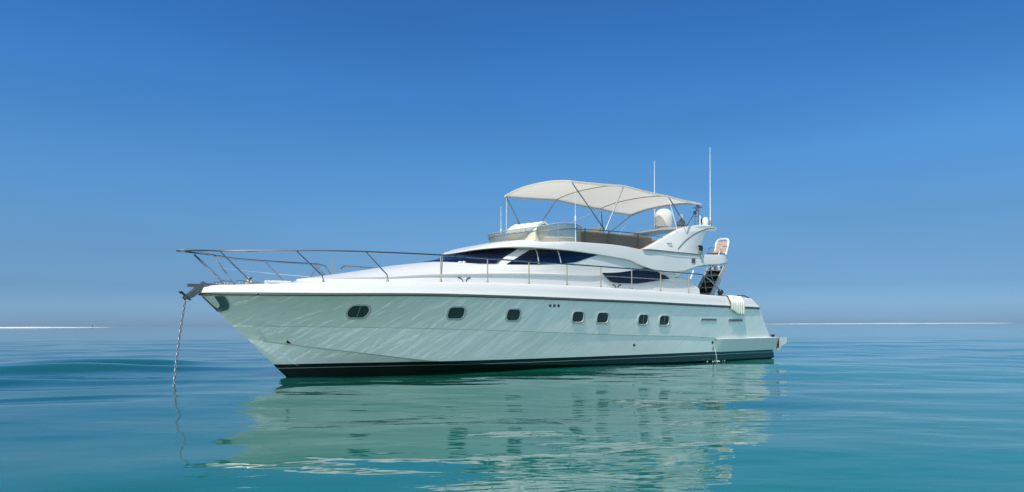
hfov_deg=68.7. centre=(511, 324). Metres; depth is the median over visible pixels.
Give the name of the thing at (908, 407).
sea
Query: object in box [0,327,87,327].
sandbar
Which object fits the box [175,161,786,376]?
motor yacht
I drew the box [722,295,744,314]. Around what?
towel
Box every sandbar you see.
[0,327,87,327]
[832,323,907,323]
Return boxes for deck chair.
[707,238,729,255]
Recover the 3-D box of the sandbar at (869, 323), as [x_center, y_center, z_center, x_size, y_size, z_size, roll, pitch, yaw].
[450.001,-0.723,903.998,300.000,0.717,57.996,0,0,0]
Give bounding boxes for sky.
[0,0,1023,325]
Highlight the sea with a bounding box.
[0,322,1023,491]
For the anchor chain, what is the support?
hanging from the motor yacht
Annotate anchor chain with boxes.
[173,299,185,385]
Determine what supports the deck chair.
on the motor yacht
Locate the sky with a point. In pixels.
(864, 159)

